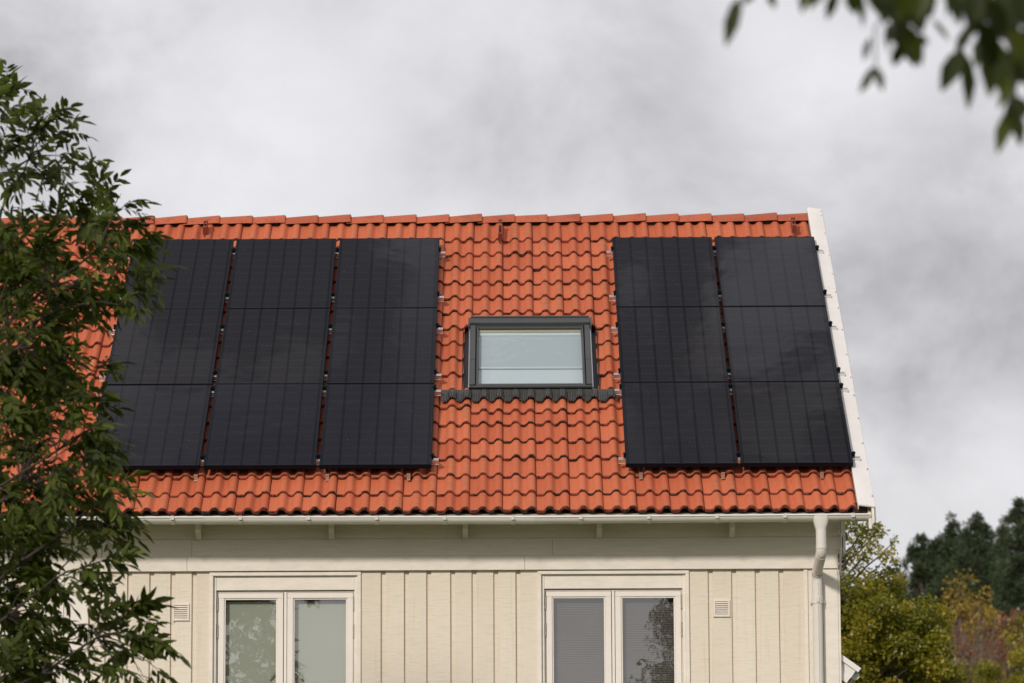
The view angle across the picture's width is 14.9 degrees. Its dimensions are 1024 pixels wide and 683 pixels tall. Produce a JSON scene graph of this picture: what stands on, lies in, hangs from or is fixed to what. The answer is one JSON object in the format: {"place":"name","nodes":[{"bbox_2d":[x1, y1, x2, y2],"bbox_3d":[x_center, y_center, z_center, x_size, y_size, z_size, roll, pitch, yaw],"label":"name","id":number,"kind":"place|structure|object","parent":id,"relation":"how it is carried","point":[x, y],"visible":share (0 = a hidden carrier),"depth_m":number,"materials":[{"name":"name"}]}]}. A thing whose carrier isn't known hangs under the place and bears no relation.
{"place":"outdoors","nodes":[
{"label":"outdoors","id":0,"kind":"place"},
{"bbox_2d":[0,0,1023,591],"label":"sky","id":1,"kind":"structure","parent":0,"point":[223,108],"materials":[{"name":"grey"}]},
{"bbox_2d":[879,629,1023,682],"bbox_3d":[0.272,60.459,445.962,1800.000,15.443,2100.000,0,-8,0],"label":"ground","id":2,"kind":"structure","parent":0,"point":[984,654],"depth_m":109.97,"materials":[{"name":"green plant"}]},
{"bbox_2d":[0,58,191,682],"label":"ash tree","id":3,"kind":"object","parent":2,"relation":"on","point":[34,533],"visible":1,"depth_m":25.24,"materials":[{"name":"green plant"}]},
{"bbox_2d":[0,207,875,682],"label":"house","id":4,"kind":"structure","parent":2,"relation":"on","point":[528,529],"depth_m":35.44,"materials":[{"name":"orange tile"}]},
{"bbox_2d":[86,453,438,480],"bbox_3d":[-2.293,1.140,35.619,3.253,0.148,0.267,0,26,0],"label":"mounting rail","id":5,"kind":"object","parent":4,"relation":"attached to","point":[435,461],"visible":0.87,"depth_m":35.68,"materials":[{"name":"silver metal"}]},
{"bbox_2d":[87,385,211,469],"bbox_3d":[-3.344,0.786,36.282,1.017,0.042,1.657,0,26,0],"label":"solar panel","id":6,"kind":"object","parent":5,"relation":"attached to","point":[165,429],"visible":0.69,"depth_m":36.27,"materials":[{"name":"black"}]},
{"bbox_2d":[203,383,322,468],"bbox_3d":[-2.292,0.778,36.281,1.017,0.042,1.657,0,26,0],"label":"solar panel","id":7,"kind":"object","parent":5,"relation":"attached to","point":[263,426],"visible":1,"depth_m":36.22,"materials":[{"name":"black"}]},
{"bbox_2d":[319,384,433,468],"bbox_3d":[-1.240,0.777,36.282,1.017,0.042,1.657,0,26,0],"label":"solar panel","id":8,"kind":"object","parent":5,"relation":"attached to","point":[377,426],"visible":1,"depth_m":36.22,"materials":[{"name":"black"}]},
{"bbox_2d":[96,385,440,396],"bbox_3d":[-2.296,0.464,36.968,3.253,0.099,0.059,0,26,0],"label":"mounting rail","id":9,"kind":"object","parent":4,"relation":"attached to","point":[437,392],"visible":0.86,"depth_m":36.95,"materials":[{"name":"silver metal"}]},
{"bbox_2d":[99,369,441,381],"bbox_3d":[-2.297,0.316,37.274,3.253,0.099,0.059,0,26,0],"label":"mounting rail","id":10,"kind":"object","parent":4,"relation":"attached to","point":[437,376],"visible":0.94,"depth_m":37.26,"materials":[{"name":"silver metal"}]},
{"bbox_2d":[105,309,222,384],"bbox_3d":[-3.347,0.059,37.787,1.017,0.042,1.657,0,26,0],"label":"solar panel","id":11,"kind":"object","parent":10,"relation":"attached to","point":[176,347],"visible":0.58,"depth_m":37.74,"materials":[{"name":"black"}]},
{"bbox_2d":[215,308,329,383],"bbox_3d":[-2.295,0.055,37.788,1.017,0.042,1.657,0,26,0],"label":"solar panel","id":12,"kind":"object","parent":10,"relation":"attached to","point":[273,346],"visible":1,"depth_m":37.75,"materials":[{"name":"black"}]},
{"bbox_2d":[327,308,436,384],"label":"solar panel","id":13,"kind":"object","parent":10,"relation":"attached to","point":[382,345],"visible":1,"depth_m":37.75,"materials":[{"name":"black"}]},
{"bbox_2d":[109,323,442,334],"bbox_3d":[-2.299,-0.126,38.193,3.253,0.099,0.059,0,26,0],"label":"mounting rail","id":14,"kind":"object","parent":4,"relation":"attached to","point":[439,330],"visible":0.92,"depth_m":38.18,"materials":[{"name":"silver metal"}]},
{"bbox_2d":[120,291,443,302],"bbox_3d":[-2.300,-0.443,38.851,3.253,0.099,0.059,0,26,0],"label":"mounting rail","id":15,"kind":"object","parent":4,"relation":"attached to","point":[440,298],"visible":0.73,"depth_m":38.84,"materials":[{"name":"silver metal"}]},
{"bbox_2d":[209,572,360,682],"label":"window","id":16,"kind":"structure","parent":4,"relation":"in","point":[267,632],"depth_m":35.43,"materials":[{"name":"white paint"}]},
{"bbox_2d":[128,247,445,258],"bbox_3d":[-2.303,-0.905,39.811,3.253,0.099,0.059,0,26,0],"label":"mounting rail","id":17,"kind":"object","parent":4,"relation":"attached to","point":[441,253],"visible":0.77,"depth_m":39.80,"materials":[{"name":"silver metal"}]},
{"bbox_2d":[125,239,233,310],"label":"solar panel","id":18,"kind":"object","parent":17,"relation":"attached to","point":[201,282],"visible":0.73,"depth_m":39.26,"materials":[{"name":"black"}]},
{"bbox_2d":[227,238,335,308],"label":"solar panel","id":19,"kind":"object","parent":17,"relation":"attached to","point":[282,273],"visible":1,"depth_m":39.25,"materials":[{"name":"black"}]},
{"bbox_2d":[334,238,439,307],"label":"solar panel","id":20,"kind":"object","parent":17,"relation":"attached to","point":[387,272],"visible":1,"depth_m":39.26,"materials":[{"name":"black"}]},
{"bbox_2d":[441,316,617,402],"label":"roof window","id":21,"kind":"structure","parent":4,"relation":"in","point":[523,357],"depth_m":37.69,"materials":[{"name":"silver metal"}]},
{"bbox_2d":[537,570,689,682],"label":"window","id":22,"kind":"structure","parent":4,"relation":"in","point":[633,635],"depth_m":35.43,"materials":[{"name":"white paint"}]},
{"bbox_2d":[607,245,822,256],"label":"mounting rail","id":23,"kind":"object","parent":4,"relation":"attached to","point":[609,253],"visible":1,"depth_m":39.80,"materials":[{"name":"silver metal"}]},
{"bbox_2d":[612,237,719,306],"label":"solar panel","id":24,"kind":"object","parent":23,"relation":"attached to","point":[664,271],"visible":1,"depth_m":39.26,"materials":[{"name":"black"}]},
{"bbox_2d":[714,237,825,309],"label":"solar panel","id":25,"kind":"object","parent":23,"relation":"attached to","point":[768,271],"visible":1,"depth_m":39.25,"materials":[{"name":"black"}]},
{"bbox_2d":[609,289,830,300],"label":"mounting rail","id":26,"kind":"object","parent":4,"relation":"attached to","point":[613,298],"visible":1,"depth_m":38.84,"materials":[{"name":"silver metal"}]},
{"bbox_2d":[611,321,836,332],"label":"mounting rail","id":27,"kind":"object","parent":4,"relation":"attached to","point":[614,330],"visible":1,"depth_m":38.18,"materials":[{"name":"silver metal"}]},
{"bbox_2d":[614,367,844,378],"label":"mounting rail","id":28,"kind":"object","parent":4,"relation":"attached to","point":[616,375],"visible":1,"depth_m":37.26,"materials":[{"name":"silver metal"}]},
{"bbox_2d":[616,307,728,382],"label":"solar panel","id":29,"kind":"object","parent":28,"relation":"attached to","point":[670,344],"visible":1,"depth_m":37.76,"materials":[{"name":"black"}]},
{"bbox_2d":[723,306,838,382],"bbox_3d":[2.580,0.034,37.788,1.017,0.042,1.657,0,26,0],"label":"solar panel","id":30,"kind":"object","parent":28,"relation":"attached to","point":[782,344],"visible":1,"depth_m":37.75,"materials":[{"name":"black"}]},
{"bbox_2d":[614,383,847,394],"bbox_3d":[2.067,0.444,36.968,2.200,0.099,0.059,0,26,0],"label":"mounting rail","id":31,"kind":"object","parent":4,"relation":"attached to","point":[618,391],"visible":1,"depth_m":36.95,"materials":[{"name":"silver metal"}]},
{"bbox_2d":[618,451,859,478],"bbox_3d":[2.070,1.120,35.619,2.200,0.148,0.267,0,26,0],"label":"mounting rail","id":32,"kind":"object","parent":4,"relation":"attached to","point":[621,460],"visible":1,"depth_m":35.68,"materials":[{"name":"silver metal"}]},
{"bbox_2d":[621,382,737,467],"bbox_3d":[1.540,0.764,36.281,1.017,0.043,1.657,0,26,0],"label":"solar panel","id":33,"kind":"object","parent":32,"relation":"attached to","point":[678,424],"visible":1,"depth_m":36.21,"materials":[{"name":"black"}]},
{"bbox_2d":[732,381,852,466],"bbox_3d":[2.584,0.758,36.281,1.017,0.042,1.657,0,26,0],"label":"solar panel","id":34,"kind":"object","parent":32,"relation":"attached to","point":[791,424],"visible":1,"depth_m":36.21,"materials":[{"name":"black"}]},
{"bbox_2d":[841,654,861,682],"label":"annex","id":35,"kind":"object","parent":2,"relation":"on","point":[851,670],"visible":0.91,"depth_m":35.35,"materials":[{"name":"white wood"}]},
{"bbox_2d":[724,0,1023,153],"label":"overhanging tree","id":36,"kind":"object","parent":2,"relation":"on","point":[1001,68],"visible":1,"depth_m":9.97,"materials":[{"name":"green plant"}]},
{"bbox_2d":[838,518,969,682],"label":"maple tree","id":37,"kind":"object","parent":2,"relation":"on","point":[878,613],"visible":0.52,"depth_m":55.41,"materials":[{"name":"green plant"}]},
{"bbox_2d":[891,532,958,606],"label":"pine tree","id":38,"kind":"object","parent":2,"relation":"on","point":[924,564],"visible":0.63,"depth_m":118.23,"materials":[{"name":"green plant"}]},
{"bbox_2d":[911,539,965,623],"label":"pine tree","id":39,"kind":"object","parent":2,"relation":"on","point":[939,563],"visible":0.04,"depth_m":126.84,"materials":[{"name":"green plant"}]},
{"bbox_2d":[854,590,1023,682],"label":"undergrowth","id":40,"kind":"object","parent":2,"relation":"on","point":[985,642],"visible":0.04,"depth_m":106.74,"materials":[{"name":"green plant"}]},
{"bbox_2d":[924,510,987,641],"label":"pine tree","id":41,"kind":"object","parent":2,"relation":"on","point":[944,546],"visible":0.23,"depth_m":122.31,"materials":[{"name":"green plant"}]},
{"bbox_2d":[941,604,972,662],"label":"rowan shrub","id":42,"kind":"object","parent":2,"relation":"on","point":[955,629],"visible":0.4,"depth_m":97.25,"materials":[{"name":"orange plant"}]},
{"bbox_2d":[939,568,978,671],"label":"birch tree","id":43,"kind":"object","parent":2,"relation":"on","point":[963,586],"visible":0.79,"depth_m":99.98,"materials":[{"name":"grey plant"}]},
{"bbox_2d":[951,619,968,661],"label":"bare sapling","id":44,"kind":"object","parent":2,"relation":"on","point":[955,639],"visible":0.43,"depth_m":92.98,"materials":[{"name":"grey plant"}]},
{"bbox_2d":[948,657,973,682],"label":"hazel shrub","id":45,"kind":"object","parent":2,"relation":"on","point":[961,663],"visible":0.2,"depth_m":83.73,"materials":[{"name":"green plant"}]},
{"bbox_2d":[946,641,985,682],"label":"rowan shrub","id":46,"kind":"object","parent":2,"relation":"on","point":[968,651],"visible":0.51,"depth_m":92.72,"materials":[{"name":"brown plant"}]},
{"bbox_2d":[953,627,978,666],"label":"bare sapling","id":47,"kind":"object","parent":2,"relation":"on","point":[961,647],"visible":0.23,"depth_m":95.39,"materials":[{"name":"brown plant"}]},
{"bbox_2d":[950,624,983,682],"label":"bare sapling","id":48,"kind":"object","parent":2,"relation":"on","point":[969,654],"visible":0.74,"depth_m":93.14,"materials":[{"name":"brown plant"}]},
{"bbox_2d":[952,531,990,628],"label":"pine tree","id":49,"kind":"object","parent":2,"relation":"on","point":[961,536],"visible":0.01,"depth_m":128.23,"materials":[{"name":"green plant"}]},
{"bbox_2d":[959,623,991,682],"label":"bare sapling","id":50,"kind":"object","parent":2,"relation":"on","point":[976,656],"visible":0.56,"depth_m":95.87,"materials":[{"name":"brown plant"}]},
{"bbox_2d":[942,511,1009,644],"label":"pine tree","id":51,"kind":"object","parent":2,"relation":"on","point":[976,543],"visible":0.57,"depth_m":120.21,"materials":[{"name":"green plant"}]},
{"bbox_2d":[954,585,999,657],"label":"birch tree","id":52,"kind":"object","parent":2,"relation":"on","point":[988,615],"visible":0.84,"depth_m":98.17,"materials":[{"name":"yellow plant"}]},
{"bbox_2d":[973,608,1003,682],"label":"bare sapling","id":53,"kind":"object","parent":2,"relation":"on","point":[982,639],"visible":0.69,"depth_m":93.89,"materials":[{"name":"brown plant"}]},
{"bbox_2d":[969,646,1023,682],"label":"hazel shrub","id":54,"kind":"object","parent":2,"relation":"on","point":[985,672],"visible":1,"depth_m":85.70,"materials":[{"name":"green plant"}]},
{"bbox_2d":[985,615,1009,678],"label":"bare sapling","id":55,"kind":"object","parent":2,"relation":"on","point":[991,638],"visible":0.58,"depth_m":95.46,"materials":[{"name":"brown plant"}]},
{"bbox_2d":[983,532,1012,570],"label":"pine tree","id":56,"kind":"object","parent":2,"relation":"on","point":[989,551],"visible":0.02,"depth_m":129.34,"materials":[{"name":"green plant"}]},
{"bbox_2d":[981,495,1023,638],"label":"pine tree","id":57,"kind":"object","parent":2,"relation":"on","point":[1014,582],"visible":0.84,"depth_m":116.13,"materials":[{"name":"green plant"}]},
{"bbox_2d":[983,608,1023,679],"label":"rowan shrub","id":58,"kind":"object","parent":2,"relation":"on","point":[1006,629],"visible":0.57,"depth_m":95.97,"materials":[{"name":"brown plant"}]},
{"bbox_2d":[983,515,1023,612],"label":"pine tree","id":59,"kind":"object","parent":2,"relation":"on","point":[1002,542],"visible":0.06,"depth_m":125.32,"materials":[{"name":"green plant"}]},
{"bbox_2d":[998,612,1023,673],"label":"hazel shrub","id":60,"kind":"object","parent":2,"relation":"on","point":[1018,634],"visible":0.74,"depth_m":92.06,"materials":[{"name":"green plant"}]}
]}

